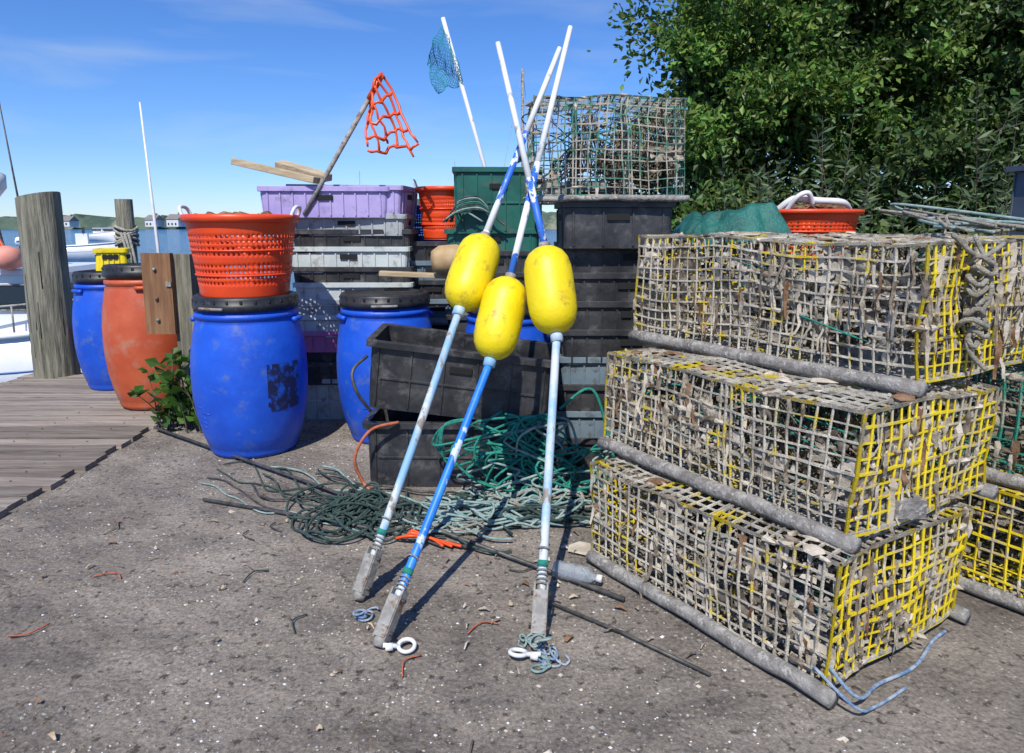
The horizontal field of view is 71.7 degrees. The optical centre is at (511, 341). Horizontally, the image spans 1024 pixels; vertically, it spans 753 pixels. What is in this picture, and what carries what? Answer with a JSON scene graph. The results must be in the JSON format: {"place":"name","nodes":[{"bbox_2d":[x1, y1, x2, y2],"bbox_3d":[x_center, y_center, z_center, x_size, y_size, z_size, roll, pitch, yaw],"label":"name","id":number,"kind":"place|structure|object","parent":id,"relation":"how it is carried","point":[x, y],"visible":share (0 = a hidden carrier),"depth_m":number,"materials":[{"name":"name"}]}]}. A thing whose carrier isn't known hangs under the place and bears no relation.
{"place":"outdoors","nodes":[
{"label":"outdoors","id":0,"kind":"place"},
{"bbox_2d":[0,229,556,291],"bbox_3d":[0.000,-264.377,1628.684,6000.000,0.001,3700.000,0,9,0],"label":"water","id":1,"kind":"structure","parent":0,"point":[174,241],"depth_m":106.35,"materials":[{"name":"blue liquid"}]},
{"bbox_2d":[15,191,80,378],"bbox_3d":[-4.207,0.490,6.616,0.403,3.695,0.400,0,9,0],"label":"wooden piling","id":2,"kind":"object","parent":1,"relation":"in","point":[45,266],"visible":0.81,"depth_m":6.33,"materials":[{"name":"grey"}]},
{"bbox_2d":[0,105,95,382],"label":"cabin boat","id":3,"kind":"object","parent":1,"relation":"on","point":[15,356],"visible":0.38,"depth_m":7.70,"materials":[{"name":"white paint"}]},
{"bbox_2d":[139,102,159,252],"bbox_3d":[-3.469,-0.860,6.952,0.138,2.851,0.040,0,9,0],"label":"whip antenna","id":4,"kind":"object","parent":3,"relation":"attached to","point":[153,208],"visible":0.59,"depth_m":6.85,"materials":[{"name":"white plastic"}]},
{"bbox_2d":[15,227,117,260],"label":"motor boat","id":5,"kind":"object","parent":1,"relation":"on","point":[82,251],"visible":0.37,"depth_m":45.87,"materials":[{"name":"white paint"}]},
{"bbox_2d":[89,228,114,240],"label":"motor boat","id":6,"kind":"object","parent":1,"relation":"on","point":[102,234],"visible":0.64,"depth_m":102.26,"materials":[{"name":"white paint"}]},
{"bbox_2d":[113,199,139,262],"bbox_3d":[-5.326,-0.100,10.047,0.367,3.750,0.357,0,9,0],"label":"wooden piling","id":7,"kind":"object","parent":1,"relation":"in","point":[126,231],"visible":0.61,"depth_m":9.71,"materials":[{"name":"grey"}]},
{"bbox_2d":[0,199,920,228],"bbox_3d":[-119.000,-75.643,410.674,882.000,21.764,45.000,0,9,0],"label":"distant shore","id":8,"kind":"structure","parent":0,"point":[94,221],"depth_m":393.99,"materials":[{"name":"green plant"}]},
{"bbox_2d":[0,0,984,217],"label":"sky","id":9,"kind":"structure","parent":0,"point":[265,82],"materials":[{"name":"blue"}]},
{"bbox_2d":[0,232,1023,752],"bbox_3d":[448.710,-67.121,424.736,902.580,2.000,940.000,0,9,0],"label":"ground","id":10,"kind":"structure","parent":0,"point":[964,690],"depth_m":2.37,"materials":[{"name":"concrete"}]},
{"bbox_2d":[0,373,174,518],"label":"wooden dock","id":11,"kind":"object","parent":10,"relation":"on","point":[55,433],"visible":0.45,"depth_m":4.79,"materials":[{"name":"grey"}]},
{"bbox_2d":[71,269,113,390],"bbox_3d":[-3.380,-0.105,6.043,0.620,0.990,0.620,0,9,0],"label":"plastic barrel","id":12,"kind":"object","parent":11,"relation":"on","point":[89,287],"visible":0.38,"depth_m":5.75,"materials":[{"name":"plastic"}]},
{"bbox_2d":[92,248,131,270],"bbox_3d":[-3.300,-0.677,5.868,0.260,0.180,0.200,-3,10,-17],"label":"yellow tote","id":13,"kind":"object","parent":12,"relation":"on","point":[103,256],"visible":0.71,"depth_m":5.78,"materials":[{"name":"plastic"}]},
{"bbox_2d":[101,263,180,409],"bbox_3d":[-2.764,-0.051,5.433,0.650,1.090,0.650,0,9,0],"label":"plastic barrel","id":14,"kind":"object","parent":11,"relation":"on","point":[130,345],"visible":0.41,"depth_m":5.14,"materials":[{"name":"plastic"}]},
{"bbox_2d":[127,347,201,432],"bbox_3d":[-2.204,0.316,4.875,0.732,0.604,0.458,0,9,0],"label":"leafy weed","id":15,"kind":"object","parent":10,"relation":"on","point":[173,400],"visible":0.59,"depth_m":4.83,"materials":[{"name":"green plant"}]},
{"bbox_2d":[140,253,199,422],"bbox_3d":[-2.382,-0.015,5.013,0.315,1.210,0.180,0,9,0],"label":"wooden post","id":16,"kind":"object","parent":10,"relation":"on","point":[170,285],"visible":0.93,"depth_m":4.91,"materials":[{"name":"wood"}]},
{"bbox_2d":[190,290,307,458],"bbox_3d":[-1.640,0.191,4.449,0.690,0.985,0.690,0,9,0],"label":"plastic barrel","id":17,"kind":"object","parent":10,"relation":"on","point":[248,370],"visible":0.87,"depth_m":4.18,"materials":[{"name":"plastic"}]},
{"bbox_2d":[177,205,301,297],"bbox_3d":[-1.640,-0.550,4.328,0.709,0.552,0.682,0,9,0],"label":"plastic basket","id":18,"kind":"object","parent":17,"relation":"on","point":[251,252],"visible":0.98,"depth_m":4.11,"materials":[{"name":"plastic"}]},
{"bbox_2d":[304,379,344,418],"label":"fish crate","id":19,"kind":"object","parent":10,"relation":"on","point":[323,401],"visible":0.16,"depth_m":5.15,"materials":[{"name":"grey plastic"}]},
{"bbox_2d":[307,362,337,384],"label":"fish crate","id":20,"kind":"object","parent":19,"relation":"on","point":[318,372],"visible":0.11,"depth_m":5.10,"materials":[{"name":"black plastic"}]},
{"bbox_2d":[306,352,336,361],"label":"fish crate","id":21,"kind":"object","parent":20,"relation":"on","point":[321,357],"visible":0.12,"depth_m":5.10,"materials":[{"name":"black plastic"}]},
{"bbox_2d":[302,331,338,351],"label":"fish crate","id":22,"kind":"object","parent":21,"relation":"on","point":[317,341],"visible":0.14,"depth_m":5.06,"materials":[{"name":"plastic"}]},
{"bbox_2d":[300,315,339,336],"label":"fish crate","id":23,"kind":"object","parent":22,"relation":"on","point":[319,325],"visible":0.16,"depth_m":5.04,"materials":[{"name":"plastic"}]},
{"bbox_2d":[296,300,341,320],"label":"fish crate","id":24,"kind":"object","parent":23,"relation":"on","point":[319,310],"visible":0.2,"depth_m":5.01,"materials":[{"name":"grey plastic"}]},
{"bbox_2d":[293,281,414,305],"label":"fish crate","id":25,"kind":"object","parent":24,"relation":"on","point":[318,291],"visible":0.47,"depth_m":4.98,"materials":[{"name":"plastic"}]},
{"bbox_2d":[291,266,415,288],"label":"fish crate","id":26,"kind":"object","parent":25,"relation":"on","point":[349,275],"visible":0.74,"depth_m":4.99,"materials":[{"name":"black plastic"}]},
{"bbox_2d":[292,246,412,272],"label":"fish crate","id":27,"kind":"object","parent":26,"relation":"on","point":[360,257],"visible":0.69,"depth_m":4.96,"materials":[{"name":"plastic"}]},
{"bbox_2d":[294,229,419,252],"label":"fish crate","id":28,"kind":"object","parent":27,"relation":"on","point":[302,238],"visible":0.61,"depth_m":4.95,"materials":[{"name":"black plastic"}]},
{"bbox_2d":[294,214,416,235],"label":"fish crate","id":29,"kind":"object","parent":28,"relation":"on","point":[392,225],"visible":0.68,"depth_m":4.93,"materials":[{"name":"grey plastic"}]},
{"bbox_2d":[257,186,389,217],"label":"fish crate","id":30,"kind":"object","parent":29,"relation":"on","point":[350,201],"visible":0.75,"depth_m":4.85,"materials":[{"name":"purple plastic"}]},
{"bbox_2d":[231,158,319,183],"bbox_3d":[-1.620,-1.165,4.856,0.613,0.178,0.100,2,9,11],"label":"lumber board","id":31,"kind":"object","parent":30,"relation":"on","point":[276,171],"visible":0.91,"depth_m":4.81,"materials":[{"name":"wood"}]},
{"bbox_2d":[303,72,418,214],"bbox_3d":[-1.021,-1.307,4.714,0.826,0.933,0.164,0,9,0],"label":"orange net flag","id":32,"kind":"object","parent":30,"relation":"attached to","point":[376,84],"visible":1,"depth_m":4.70,"materials":[{"name":"fabric"}]},
{"bbox_2d":[286,184,418,215],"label":"fish crate","id":33,"kind":"object","parent":29,"relation":"on","point":[401,199],"visible":0.32,"depth_m":4.91,"materials":[{"name":"purple plastic"}]},
{"bbox_2d":[275,160,331,181],"bbox_3d":[-1.470,-1.198,4.992,0.450,0.173,0.097,4,10,25],"label":"lumber board","id":34,"kind":"object","parent":33,"relation":"on","point":[289,166],"visible":0.66,"depth_m":4.97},
{"bbox_2d":[202,498,470,549],"bbox_3d":[-0.878,0.852,3.361,1.504,0.022,0.027,4,10,21],"label":"steel rod","id":35,"kind":"object","parent":10,"relation":"on","point":[464,546],"visible":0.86,"depth_m":3.46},
{"bbox_2d":[285,481,421,542],"bbox_3d":[-0.779,0.808,3.452,0.690,0.096,0.688,0,9,0],"label":"rope pile","id":36,"kind":"object","parent":10,"relation":"on","point":[334,510],"visible":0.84,"depth_m":3.40,"materials":[{"name":"fabric"}]},
{"bbox_2d":[200,461,512,553],"bbox_3d":[-0.847,0.810,3.600,2.067,0.027,0.625,6,11,31],"label":"loose line","id":37,"kind":"object","parent":10,"relation":"on","point":[317,497],"visible":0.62,"depth_m":3.64,"materials":[{"name":"green fabric"}]},
{"bbox_2d":[350,355,398,488],"bbox_3d":[-0.721,0.440,3.716,0.159,0.724,0.214,7,12,38],"label":"tote handle rope","id":38,"kind":"object","parent":10,"relation":"on","point":[369,409],"visible":0.9,"depth_m":3.69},
{"bbox_2d":[26,501,735,752],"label":"litter","id":39,"kind":"object","parent":10,"relation":"on","point":[582,548],"visible":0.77,"depth_m":2.65,"materials":[{"name":"brown"}]},
{"bbox_2d":[336,288,432,443],"bbox_3d":[-0.830,0.156,4.707,0.649,0.970,0.649,0,9,0],"label":"plastic barrel","id":40,"kind":"object","parent":10,"relation":"on","point":[365,315],"visible":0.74,"depth_m":4.44,"materials":[{"name":"plastic"}]},
{"bbox_2d":[153,426,624,600],"bbox_3d":[-1.013,0.778,3.758,3.641,0.028,0.026,7,12,37],"label":"steel rod","id":41,"kind":"object","parent":10,"relation":"on","point":[581,583],"visible":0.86,"depth_m":3.20,"materials":[{"name":"metal"}]},
{"bbox_2d":[383,637,416,653],"bbox_3d":[-0.372,1.009,2.354,0.112,0.031,0.065,0,9,0],"label":"plastic swivel","id":42,"kind":"object","parent":10,"relation":"on","point":[389,646],"visible":1,"depth_m":2.34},
{"bbox_2d":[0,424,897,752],"bbox_3d":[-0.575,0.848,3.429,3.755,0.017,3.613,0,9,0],"label":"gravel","id":43,"kind":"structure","parent":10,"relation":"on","point":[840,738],"depth_m":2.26,"materials":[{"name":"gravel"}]},
{"bbox_2d":[400,506,499,533],"bbox_3d":[-0.295,0.845,3.363,0.491,0.045,0.308,0,9,0],"label":"rope pile","id":44,"kind":"object","parent":10,"relation":"on","point":[458,529],"visible":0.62,"depth_m":3.29,"materials":[{"name":"fabric"}]},
{"bbox_2d":[362,408,546,486],"bbox_3d":[-0.300,0.580,4.006,1.007,0.360,0.459,0,9,0],"label":"fish crate","id":45,"kind":"object","parent":10,"relation":"on","point":[388,446],"visible":0.41,"depth_m":3.82,"materials":[{"name":"black plastic"}]},
{"bbox_2d":[366,323,559,422],"bbox_3d":[-0.254,0.181,3.932,1.038,0.504,0.484,0,9,0],"label":"fish crate","id":46,"kind":"object","parent":45,"relation":"on","point":[404,359],"visible":0.7,"depth_m":3.75,"materials":[{"name":"black plastic"}]},
{"bbox_2d":[352,46,561,601],"bbox_3d":[-0.194,-0.235,3.086,0.200,2.267,1.479,5,11,28],"label":"buoy pole","id":47,"kind":"object","parent":10,"relation":"on","point":[473,269],"visible":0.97,"depth_m":3.00,"materials":[{"name":"white paint"}]},
{"bbox_2d":[372,25,572,648],"bbox_3d":[-0.083,-0.249,2.906,0.194,2.360,1.674,5,11,28],"label":"buoy pole","id":48,"kind":"object","parent":10,"relation":"on","point":[500,318],"visible":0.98,"depth_m":2.90,"materials":[{"name":"blue paint"}]},
{"bbox_2d":[465,304,550,432],"bbox_3d":[-0.020,0.203,4.512,0.599,0.940,0.599,0,9,0],"label":"plastic barrel","id":49,"kind":"object","parent":10,"relation":"on","point":[530,330],"visible":0.09,"depth_m":4.25,"materials":[{"name":"plastic"}]},
{"bbox_2d":[420,476,628,530],"bbox_3d":[0.065,0.786,3.526,1.062,0.110,0.546,0,9,0],"label":"rope pile","id":50,"kind":"object","parent":10,"relation":"on","point":[506,507],"visible":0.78,"depth_m":3.43,"materials":[{"name":"fabric"}]},
{"bbox_2d":[432,387,627,504],"bbox_3d":[0.094,0.543,3.595,1.023,0.562,0.334,0,9,0],"label":"teal rope","id":51,"kind":"object","parent":10,"relation":"on","point":[532,459],"visible":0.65,"depth_m":3.61,"materials":[{"name":"fabric"}]},
{"bbox_2d":[495,41,576,643],"bbox_3d":[0.128,-0.187,2.861,0.276,2.247,1.346,-1,9,-6],"label":"buoy pole","id":52,"kind":"object","parent":10,"relation":"on","point":[550,290],"visible":1,"depth_m":2.81,"materials":[{"name":"white paint"}]},
{"bbox_2d":[530,636,570,672],"bbox_3d":[0.110,0.996,2.293,0.146,0.092,0.104,-5,11,-30],"label":"blue rope end","id":53,"kind":"object","parent":10,"relation":"on","point":[546,660],"visible":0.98,"depth_m":2.28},
{"bbox_2d":[552,560,602,582],"bbox_3d":[0.260,0.919,2.802,0.200,0.072,0.072,4,10,25],"label":"plastic bottle","id":54,"kind":"object","parent":10,"relation":"on","point":[564,570],"visible":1,"depth_m":2.78,"materials":[{"name":"white"}]},
{"bbox_2d":[554,434,688,470],"bbox_3d":[0.641,0.609,4.323,0.802,0.200,0.563,0,9,0],"label":"fish crate","id":55,"kind":"object","parent":10,"relation":"on","point":[588,443],"visible":0.12,"depth_m":4.06,"materials":[{"name":"black plastic"}]},
{"bbox_2d":[556,410,687,444],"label":"fish crate","id":56,"kind":"object","parent":55,"relation":"on","point":[589,428],"visible":0.14,"depth_m":4.04,"materials":[{"name":"plastic"}]},
{"bbox_2d":[557,377,694,418],"bbox_3d":[0.636,0.301,4.265,0.811,0.200,0.576,0,9,0],"label":"fish crate","id":57,"kind":"object","parent":56,"relation":"on","point":[586,400],"visible":0.2,"depth_m":4.01,"materials":[{"name":"black plastic"}]},
{"bbox_2d":[559,352,694,384],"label":"fish crate","id":58,"kind":"object","parent":57,"relation":"on","point":[579,374],"visible":0.3,"depth_m":3.98,"materials":[{"name":"plastic"}]},
{"bbox_2d":[560,329,695,364],"bbox_3d":[0.664,-0.008,4.206,0.801,0.200,0.561,0,9,0],"label":"fish crate","id":59,"kind":"object","parent":58,"relation":"on","point":[587,343],"visible":0.24,"depth_m":3.94,"materials":[{"name":"black plastic"}]},
{"bbox_2d":[569,299,699,329],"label":"fish crate","id":60,"kind":"object","parent":59,"relation":"on","point":[601,315],"visible":0.25,"depth_m":3.92,"materials":[{"name":"black plastic"}]},
{"bbox_2d":[573,272,693,308],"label":"fish crate","id":61,"kind":"object","parent":60,"relation":"on","point":[602,286],"visible":0.38,"depth_m":3.90,"materials":[{"name":"black plastic"}]},
{"bbox_2d":[554,241,701,272],"bbox_3d":[0.663,-0.475,4.142,0.811,0.200,0.577,0,9,0],"label":"fish crate","id":62,"kind":"object","parent":61,"relation":"on","point":[601,260],"visible":0.32,"depth_m":3.88,"materials":[{"name":"black plastic"}]},
{"bbox_2d":[554,201,675,248],"bbox_3d":[0.560,-0.650,3.967,0.631,0.250,0.437,0,9,0],"label":"fish crate","id":63,"kind":"object","parent":62,"relation":"on","point":[603,224],"visible":0.85,"depth_m":3.78,"materials":[{"name":"black plastic"}]},
{"bbox_2d":[518,92,689,204],"bbox_3d":[0.481,-1.046,3.919,0.896,0.567,0.590,0,9,0],"label":"lobster trap","id":64,"kind":"object","parent":63,"relation":"on","point":[581,168],"visible":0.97,"depth_m":3.72,"materials":[{"name":"grey metal"}]},
{"bbox_2d":[549,601,710,675],"bbox_3d":[0.383,1.006,2.432,0.645,0.016,0.019,8,12,41],"label":"steel rod","id":65,"kind":"object","parent":10,"relation":"on","point":[693,666],"visible":1,"depth_m":2.40,"materials":[{"name":"metal"}]},
{"bbox_2d":[604,141,784,217],"bbox_3d":[2.527,-1.357,9.563,2.731,2.845,2.222,5,10,26],"label":"thicket","id":66,"kind":"object","parent":10,"relation":"on","point":[686,191],"visible":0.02,"depth_m":9.18,"materials":[{"name":"green plant"}]},
{"bbox_2d":[587,0,901,215],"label":"deciduous tree","id":67,"kind":"object","parent":10,"relation":"on","point":[720,69],"visible":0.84,"depth_m":7.87,"materials":[{"name":"green plant"}]},
{"bbox_2d":[586,436,970,708],"bbox_3d":[0.962,0.750,2.715,0.862,0.475,1.147,-6,11,-33],"label":"lobster trap","id":68,"kind":"object","parent":10,"relation":"on","point":[680,534],"visible":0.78,"depth_m":2.37,"materials":[{"name":"metal"}]},
{"bbox_2d":[597,343,998,555],"bbox_3d":[1.059,0.302,2.764,0.873,0.446,1.295,-6,11,-31],"label":"lobster trap","id":69,"kind":"object","parent":68,"relation":"on","point":[789,442],"visible":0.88,"depth_m":2.43,"materials":[{"name":"metal"}]},
{"bbox_2d":[628,228,1023,398],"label":"lobster trap","id":70,"kind":"object","parent":69,"relation":"on","point":[874,331],"visible":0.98,"depth_m":2.57,"materials":[{"name":"metal"}]},
{"bbox_2d":[871,203,1023,231],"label":"rods","id":71,"kind":"object","parent":70,"relation":"on","point":[941,219],"visible":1,"depth_m":2.99,"materials":[{"name":"metal"}]},
{"bbox_2d":[951,233,1005,370],"bbox_3d":[1.509,-0.125,2.309,0.233,0.451,0.088,-1,9,-7],"label":"knotted rope","id":72,"kind":"object","parent":70,"relation":"attached to","point":[981,301],"visible":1,"depth_m":2.29,"materials":[{"name":"fabric"}]},
{"bbox_2d":[656,111,931,268],"bbox_3d":[2.971,-1.100,8.263,3.883,2.999,2.754,-4,10,-24],"label":"thicket","id":73,"kind":"object","parent":10,"relation":"on","point":[701,200],"visible":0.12,"depth_m":7.87,"materials":[{"name":"green plant"}]},
{"bbox_2d":[624,0,1005,203],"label":"deciduous tree","id":74,"kind":"object","parent":10,"relation":"on","point":[673,84],"visible":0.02,"depth_m":11.40,"materials":[{"name":"green plant"}]},
{"bbox_2d":[701,79,1023,370],"bbox_3d":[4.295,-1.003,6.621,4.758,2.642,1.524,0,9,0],"label":"tall weeds","id":75,"kind":"object","parent":10,"relation":"on","point":[984,167],"visible":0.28,"depth_m":6.53,"materials":[{"name":"green plant"}]},
{"bbox_2d":[714,0,1023,233],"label":"deciduous tree","id":76,"kind":"object","parent":10,"relation":"on","point":[920,73],"visible":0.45,"depth_m":8.22,"materials":[{"name":"green plant"}]},
{"bbox_2d":[813,630,946,712],"bbox_3d":[1.231,0.989,2.223,0.690,0.121,0.144,-5,11,-29],"label":"blue line","id":77,"kind":"object","parent":10,"relation":"on","point":[869,691],"visible":0.99,"depth_m":2.10,"materials":[{"name":"fabric"}]},
{"bbox_2d":[781,426,1023,613],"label":"lobster trap","id":78,"kind":"object","parent":10,"relation":"on","point":[991,516],"visible":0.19,"depth_m":2.75,"materials":[{"name":"yellow metal"}]},
{"bbox_2d":[800,338,1023,490],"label":"lobster trap","id":79,"kind":"object","parent":78,"relation":"on","point":[1007,426],"visible":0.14,"depth_m":2.68,"materials":[{"name":"green metal"}]},
{"bbox_2d":[797,81,1023,339],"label":"thicket","id":80,"kind":"object","parent":10,"relation":"on","point":[922,160],"visible":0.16,"depth_m":7.40,"materials":[{"name":"green plant"}]},
{"bbox_2d":[856,0,1023,213],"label":"deciduous tree","id":81,"kind":"object","parent":10,"relation":"on","point":[1002,74],"visible":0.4,"depth_m":8.03,"materials":[{"name":"green plant"}]},
{"bbox_2d":[990,165,1023,453],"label":"plastic bin","id":82,"kind":"object","parent":10,"relation":"on","point":[1017,205],"visible":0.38,"depth_m":4.42,"materials":[{"name":"black"}]},
{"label":"fish crate","id":83,"kind":"object","parent":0,"visible":0},
{"bbox_2d":[430,318,448,329],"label":"fish crate","id":84,"kind":"object","parent":83,"relation":"on","point":[440,323],"visible":0.02,"depth_m":5.16,"materials":[{"name":"grey plastic"}]},
{"bbox_2d":[427,299,450,317],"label":"fish crate","id":85,"kind":"object","parent":84,"relation":"on","point":[440,308],"visible":0.09,"depth_m":5.14,"materials":[{"name":"plastic"}]},
{"bbox_2d":[413,280,445,298],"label":"fish crate","id":86,"kind":"object","parent":85,"relation":"on","point":[435,289],"visible":0.16,"depth_m":5.12,"materials":[{"name":"black plastic"}]},
{"bbox_2d":[409,261,445,279],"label":"fish crate","id":87,"kind":"object","parent":86,"relation":"on","point":[423,266],"visible":0.16,"depth_m":5.09,"materials":[{"name":"plastic"}]},
{"bbox_2d":[410,240,446,260],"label":"fish crate","id":88,"kind":"object","parent":87,"relation":"on","point":[422,250],"visible":0.3,"depth_m":5.08,"materials":[{"name":"black plastic"}]},
{"bbox_2d":[412,179,454,239],"bbox_3d":[-0.490,-0.960,5.173,0.461,0.432,0.432,0,9,0],"label":"plastic basket","id":89,"kind":"object","parent":88,"relation":"on","point":[435,201],"visible":0.59,"depth_m":5.03,"materials":[{"name":"plastic"}]},
{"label":"fish crate","id":90,"kind":"object","parent":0,"visible":0},
{"bbox_2d":[446,311,467,331],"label":"fish crate","id":91,"kind":"object","parent":90,"relation":"on","point":[462,326],"visible":0.09,"depth_m":4.94,"materials":[{"name":"black plastic"}]},
{"bbox_2d":[450,305,467,320],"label":"fish crate","id":92,"kind":"object","parent":91,"relation":"on","point":[452,308],"depth_m":4.93,"materials":[{"name":"plastic"}]},
{"bbox_2d":[494,272,525,289],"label":"fish crate","id":93,"kind":"object","parent":92,"relation":"on","point":[520,276],"visible":0.06,"depth_m":4.87,"materials":[{"name":"black plastic"}]},
{"bbox_2d":[496,251,531,271],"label":"fish crate","id":94,"kind":"object","parent":93,"relation":"on","point":[503,264],"visible":0.12,"depth_m":4.86,"materials":[{"name":"black plastic"}]},
{"bbox_2d":[379,270,446,278],"bbox_3d":[-0.550,-0.448,4.841,0.700,0.065,0.120,-1,9,-6],"label":"lumber board","id":95,"kind":"object","parent":94,"relation":"on","point":[409,274],"visible":0.56,"depth_m":4.77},
{"bbox_2d":[431,244,458,275],"bbox_3d":[-0.420,-0.541,4.725,0.242,0.208,0.200,-3,10,-17],"label":"foam float","id":96,"kind":"object","parent":95,"relation":"on","point":[442,256],"visible":0.52,"depth_m":4.64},
{"bbox_2d":[444,228,538,256],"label":"fish crate","id":97,"kind":"object","parent":94,"relation":"on","point":[530,242],"visible":0.45,"depth_m":4.84,"materials":[{"name":"green plastic"}]},
{"bbox_2d":[452,167,544,233],"bbox_3d":[-0.100,-0.981,4.987,0.636,0.440,0.502,0,9,0],"label":"fish crate","id":98,"kind":"object","parent":97,"relation":"on","point":[485,183],"visible":0.68,"depth_m":4.76,"materials":[{"name":"green plastic"}]},
{"bbox_2d":[427,17,485,166],"bbox_3d":[-0.340,-1.451,4.802,0.467,1.416,0.127,0,9,0],"label":"teal net flag","id":99,"kind":"object","parent":98,"relation":"on","point":[454,62],"visible":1,"depth_m":4.76,"materials":[{"name":"fabric"}]},
{"bbox_2d":[443,151,534,224],"bbox_3d":[-0.150,-1.018,4.729,0.632,0.492,0.122,-1,9,-5],"label":"green rope","id":100,"kind":"object","parent":98,"relation":"attached to","point":[464,204],"visible":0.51,"depth_m":4.69,"materials":[{"name":"fabric"}]},
{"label":"fish crate","id":101,"kind":"object","parent":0,"visible":0},
{"bbox_2d":[700,294,765,317],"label":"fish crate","id":102,"kind":"object","parent":101,"relation":"on","point":[734,303],"visible":0.03,"depth_m":4.09,"materials":[{"name":"black plastic"}]},
{"bbox_2d":[696,256,769,303],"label":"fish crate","id":103,"kind":"object","parent":102,"relation":"on","point":[734,286],"visible":0.12,"depth_m":4.07,"materials":[{"name":"black plastic"}]},
{"bbox_2d":[671,202,799,248],"bbox_3d":[1.290,-0.685,4.194,0.620,0.260,0.600,0,9,0],"label":"green tarp","id":104,"kind":"object","parent":103,"relation":"on","point":[761,217],"visible":0.79,"depth_m":4.01,"materials":[{"name":"fabric"}]},
{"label":"fish crate","id":105,"kind":"object","parent":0,"visible":0},
{"bbox_2d":[766,259,879,299],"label":"fish crate","id":106,"kind":"object","parent":105,"relation":"on","point":[798,269],"visible":0.05,"depth_m":4.11,"materials":[{"name":"black plastic"}]},
{"bbox_2d":[746,204,864,259],"bbox_3d":[1.760,-0.672,4.348,0.712,0.352,0.712,0,9,0],"label":"plastic basket","id":107,"kind":"object","parent":106,"relation":"on","point":[844,218],"visible":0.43,"depth_m":4.05,"materials":[{"name":"plastic"}]},
{"bbox_2d":[777,190,851,208],"bbox_3d":[1.785,-0.811,4.146,0.481,0.131,0.183,0,9,0],"label":"rope","id":108,"kind":"object","parent":107,"relation":"on","point":[801,196],"visible":0.87,"depth_m":4.11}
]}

